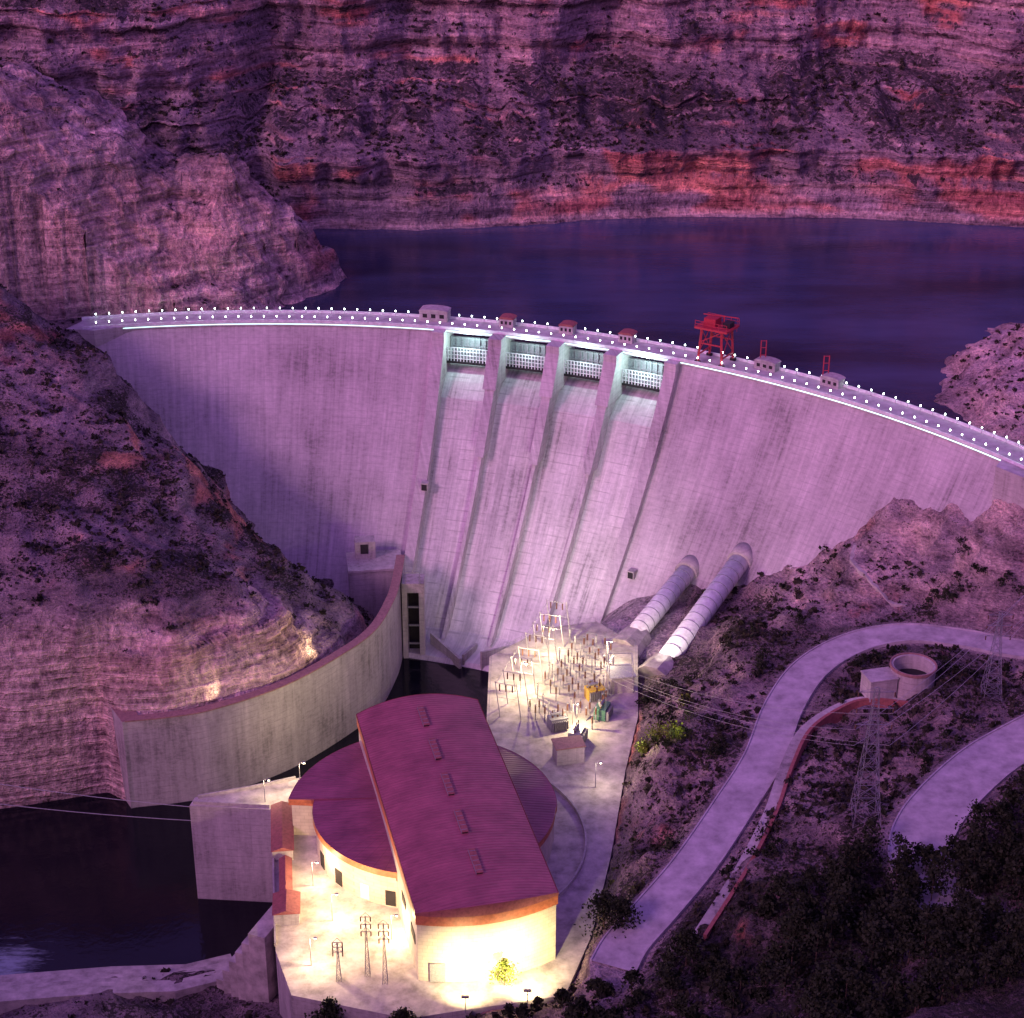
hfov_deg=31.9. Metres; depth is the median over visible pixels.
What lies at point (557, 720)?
power transformer
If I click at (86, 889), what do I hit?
river water
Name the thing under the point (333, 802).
round hall
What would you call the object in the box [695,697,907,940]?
retaining wall
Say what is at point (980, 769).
access road
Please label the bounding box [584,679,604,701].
power transformer
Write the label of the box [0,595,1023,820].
power lines
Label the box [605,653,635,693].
relay building
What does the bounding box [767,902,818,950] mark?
pine tree
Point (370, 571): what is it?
outlet building
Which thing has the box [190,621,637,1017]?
powerhouse platform
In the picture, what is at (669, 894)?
mountain road
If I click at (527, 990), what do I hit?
floodlight mast
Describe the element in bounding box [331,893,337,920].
street lamp
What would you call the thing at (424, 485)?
gallery door
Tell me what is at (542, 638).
switchyard gantry
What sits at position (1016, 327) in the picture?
promontory scrub
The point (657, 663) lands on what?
penstock anchor block
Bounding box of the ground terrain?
[0,59,1023,1017]
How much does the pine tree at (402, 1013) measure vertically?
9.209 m
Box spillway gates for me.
[446,335,663,391]
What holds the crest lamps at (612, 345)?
on the crest road at (1004, 446)
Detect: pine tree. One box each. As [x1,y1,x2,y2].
[304,996,345,1017]
[388,1006,421,1017]
[573,889,618,943]
[600,894,645,937]
[662,925,707,975]
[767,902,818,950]
[817,868,864,910]
[884,897,924,939]
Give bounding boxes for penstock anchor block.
[611,625,673,678]
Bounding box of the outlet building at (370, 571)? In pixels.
[346,535,400,617]
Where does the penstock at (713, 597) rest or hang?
on the arch gravity dam
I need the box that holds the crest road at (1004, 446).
[82,310,1023,468]
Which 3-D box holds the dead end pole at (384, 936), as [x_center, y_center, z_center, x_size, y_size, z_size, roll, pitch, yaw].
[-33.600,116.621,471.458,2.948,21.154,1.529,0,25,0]
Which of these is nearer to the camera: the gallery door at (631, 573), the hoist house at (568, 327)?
the gallery door at (631, 573)
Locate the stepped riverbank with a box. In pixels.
[0,954,231,1014]
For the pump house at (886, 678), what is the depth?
559.46 m
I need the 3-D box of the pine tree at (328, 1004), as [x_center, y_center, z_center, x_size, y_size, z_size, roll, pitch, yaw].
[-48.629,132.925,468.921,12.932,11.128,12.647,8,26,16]
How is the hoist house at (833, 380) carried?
on the crest road at (1004, 446)
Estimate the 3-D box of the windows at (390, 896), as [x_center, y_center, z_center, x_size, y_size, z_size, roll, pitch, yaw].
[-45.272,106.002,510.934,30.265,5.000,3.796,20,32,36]
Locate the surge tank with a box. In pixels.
[889,652,937,699]
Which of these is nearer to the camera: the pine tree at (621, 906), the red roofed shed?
the pine tree at (621, 906)
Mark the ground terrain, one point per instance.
(106, 229)
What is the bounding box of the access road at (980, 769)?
[888,714,1023,930]
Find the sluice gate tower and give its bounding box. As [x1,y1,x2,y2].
[401,571,425,657]
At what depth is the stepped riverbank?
519.26 m
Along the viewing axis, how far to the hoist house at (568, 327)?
732.39 m
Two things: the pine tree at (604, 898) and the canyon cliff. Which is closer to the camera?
the pine tree at (604, 898)
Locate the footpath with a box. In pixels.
[849,543,907,606]
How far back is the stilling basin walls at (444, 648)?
697.28 m
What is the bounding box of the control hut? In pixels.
[551,735,585,765]
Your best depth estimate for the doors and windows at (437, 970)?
474.64 m
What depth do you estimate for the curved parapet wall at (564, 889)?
533.73 m
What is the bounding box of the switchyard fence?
[489,617,635,706]
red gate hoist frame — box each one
[760,340,766,357]
[822,356,829,374]
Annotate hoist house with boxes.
[419,305,450,321]
[498,313,516,327]
[558,320,577,334]
[618,328,637,343]
[754,356,781,372]
[820,372,845,388]
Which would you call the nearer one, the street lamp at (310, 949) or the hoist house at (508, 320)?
the street lamp at (310, 949)
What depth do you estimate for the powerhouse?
492.87 m
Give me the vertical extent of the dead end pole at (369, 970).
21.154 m
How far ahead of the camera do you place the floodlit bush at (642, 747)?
568.41 m
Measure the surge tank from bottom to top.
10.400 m
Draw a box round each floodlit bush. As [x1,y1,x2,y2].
[489,958,521,985]
[634,737,652,755]
[644,715,669,745]
[661,720,685,738]
[678,692,691,706]
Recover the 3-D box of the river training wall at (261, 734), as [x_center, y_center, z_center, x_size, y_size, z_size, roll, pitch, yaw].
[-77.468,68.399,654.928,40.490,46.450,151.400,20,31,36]
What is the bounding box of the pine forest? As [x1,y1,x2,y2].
[440,536,1023,1017]
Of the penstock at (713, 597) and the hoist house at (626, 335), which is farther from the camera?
the hoist house at (626, 335)
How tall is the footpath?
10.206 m
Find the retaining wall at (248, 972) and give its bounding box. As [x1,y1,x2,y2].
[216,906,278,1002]
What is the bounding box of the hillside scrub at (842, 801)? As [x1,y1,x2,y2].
[0,283,1023,1017]
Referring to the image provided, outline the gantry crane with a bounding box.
[694,312,739,366]
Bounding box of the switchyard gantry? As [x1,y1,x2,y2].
[495,599,569,719]
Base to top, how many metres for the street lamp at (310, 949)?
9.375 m
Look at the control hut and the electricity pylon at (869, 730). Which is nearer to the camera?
the electricity pylon at (869, 730)
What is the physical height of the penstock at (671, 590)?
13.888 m
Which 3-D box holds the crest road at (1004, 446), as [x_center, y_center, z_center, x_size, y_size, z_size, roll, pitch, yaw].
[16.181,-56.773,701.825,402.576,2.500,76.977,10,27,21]
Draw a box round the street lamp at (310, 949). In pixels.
[309,937,316,965]
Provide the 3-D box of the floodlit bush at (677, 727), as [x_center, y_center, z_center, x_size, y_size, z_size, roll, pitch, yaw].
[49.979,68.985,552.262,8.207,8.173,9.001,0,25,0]
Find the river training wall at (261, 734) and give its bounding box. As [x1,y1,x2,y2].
[111,555,404,807]
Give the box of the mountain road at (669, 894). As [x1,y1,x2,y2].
[590,623,1023,970]
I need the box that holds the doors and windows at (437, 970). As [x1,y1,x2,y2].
[396,879,444,981]
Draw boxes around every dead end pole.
[332,938,342,981]
[360,913,371,976]
[378,920,389,984]
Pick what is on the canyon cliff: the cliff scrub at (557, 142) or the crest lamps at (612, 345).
the cliff scrub at (557, 142)
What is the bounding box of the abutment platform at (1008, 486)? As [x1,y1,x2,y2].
[66,316,1023,507]
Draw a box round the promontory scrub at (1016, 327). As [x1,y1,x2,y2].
[0,57,1023,431]
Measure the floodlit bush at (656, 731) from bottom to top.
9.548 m
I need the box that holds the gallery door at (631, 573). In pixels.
[627,568,636,579]
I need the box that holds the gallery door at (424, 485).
[421,480,428,490]
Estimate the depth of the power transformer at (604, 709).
593.99 m
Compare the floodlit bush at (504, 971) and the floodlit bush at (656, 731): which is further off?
the floodlit bush at (656, 731)
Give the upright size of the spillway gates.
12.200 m
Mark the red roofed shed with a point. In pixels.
(286, 904)
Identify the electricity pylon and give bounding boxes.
[849,687,895,826]
[980,611,1013,701]
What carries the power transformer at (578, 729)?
on the powerhouse platform at (232, 852)
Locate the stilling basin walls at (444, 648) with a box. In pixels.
[430,632,512,669]
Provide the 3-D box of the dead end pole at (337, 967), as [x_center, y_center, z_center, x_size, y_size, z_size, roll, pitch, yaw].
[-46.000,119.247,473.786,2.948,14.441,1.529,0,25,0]
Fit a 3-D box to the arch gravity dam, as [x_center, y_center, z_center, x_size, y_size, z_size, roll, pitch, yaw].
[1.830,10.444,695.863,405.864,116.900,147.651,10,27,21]
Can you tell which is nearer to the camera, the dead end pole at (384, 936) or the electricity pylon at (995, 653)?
the dead end pole at (384, 936)
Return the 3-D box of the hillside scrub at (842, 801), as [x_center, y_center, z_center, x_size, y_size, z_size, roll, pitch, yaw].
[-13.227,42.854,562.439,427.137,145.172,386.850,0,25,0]
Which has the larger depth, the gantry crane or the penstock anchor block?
the gantry crane
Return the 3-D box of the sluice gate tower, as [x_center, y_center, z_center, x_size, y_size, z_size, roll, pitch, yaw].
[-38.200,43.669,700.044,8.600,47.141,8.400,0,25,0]
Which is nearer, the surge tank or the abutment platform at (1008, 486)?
the surge tank
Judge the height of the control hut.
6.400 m
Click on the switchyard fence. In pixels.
(540, 629)
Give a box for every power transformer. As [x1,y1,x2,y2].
[547,708,568,732]
[568,719,587,742]
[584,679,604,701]
[594,696,612,721]
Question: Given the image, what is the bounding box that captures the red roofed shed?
[271,801,300,925]
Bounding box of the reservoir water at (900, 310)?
[279,217,1023,423]
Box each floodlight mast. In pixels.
[461,995,468,1017]
[524,989,530,1008]
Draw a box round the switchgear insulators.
[529,621,617,728]
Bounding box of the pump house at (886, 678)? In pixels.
[860,667,898,701]
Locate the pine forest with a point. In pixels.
(838, 978)
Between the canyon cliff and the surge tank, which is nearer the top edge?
the canyon cliff
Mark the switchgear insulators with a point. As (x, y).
(572, 678)
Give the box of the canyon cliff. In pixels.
[0,0,1023,230]
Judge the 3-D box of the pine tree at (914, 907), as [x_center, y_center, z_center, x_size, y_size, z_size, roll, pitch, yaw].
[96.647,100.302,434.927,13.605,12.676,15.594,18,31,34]
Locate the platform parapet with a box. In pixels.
[193,776,295,945]
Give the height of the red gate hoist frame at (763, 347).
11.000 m
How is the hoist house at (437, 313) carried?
on the crest road at (1004, 446)
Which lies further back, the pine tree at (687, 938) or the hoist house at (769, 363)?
the hoist house at (769, 363)
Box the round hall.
[288,742,556,907]
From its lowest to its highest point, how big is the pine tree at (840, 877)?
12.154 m
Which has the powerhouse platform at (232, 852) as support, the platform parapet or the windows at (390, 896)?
the platform parapet
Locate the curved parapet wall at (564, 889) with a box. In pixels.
[550,782,586,897]
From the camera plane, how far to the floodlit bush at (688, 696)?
585.94 m
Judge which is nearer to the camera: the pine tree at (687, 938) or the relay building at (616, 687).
the pine tree at (687, 938)
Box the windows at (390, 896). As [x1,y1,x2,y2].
[320,850,395,906]
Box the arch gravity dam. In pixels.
[96,326,998,671]
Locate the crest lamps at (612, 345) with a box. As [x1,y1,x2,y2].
[95,307,1021,459]
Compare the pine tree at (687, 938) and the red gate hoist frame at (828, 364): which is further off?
the red gate hoist frame at (828, 364)
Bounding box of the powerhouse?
[356,694,558,981]
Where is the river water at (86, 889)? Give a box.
[0,657,488,974]
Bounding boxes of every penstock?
[630,555,698,632]
[659,542,752,656]
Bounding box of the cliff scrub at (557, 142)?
[4,0,1023,205]
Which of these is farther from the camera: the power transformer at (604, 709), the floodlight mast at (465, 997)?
the power transformer at (604, 709)

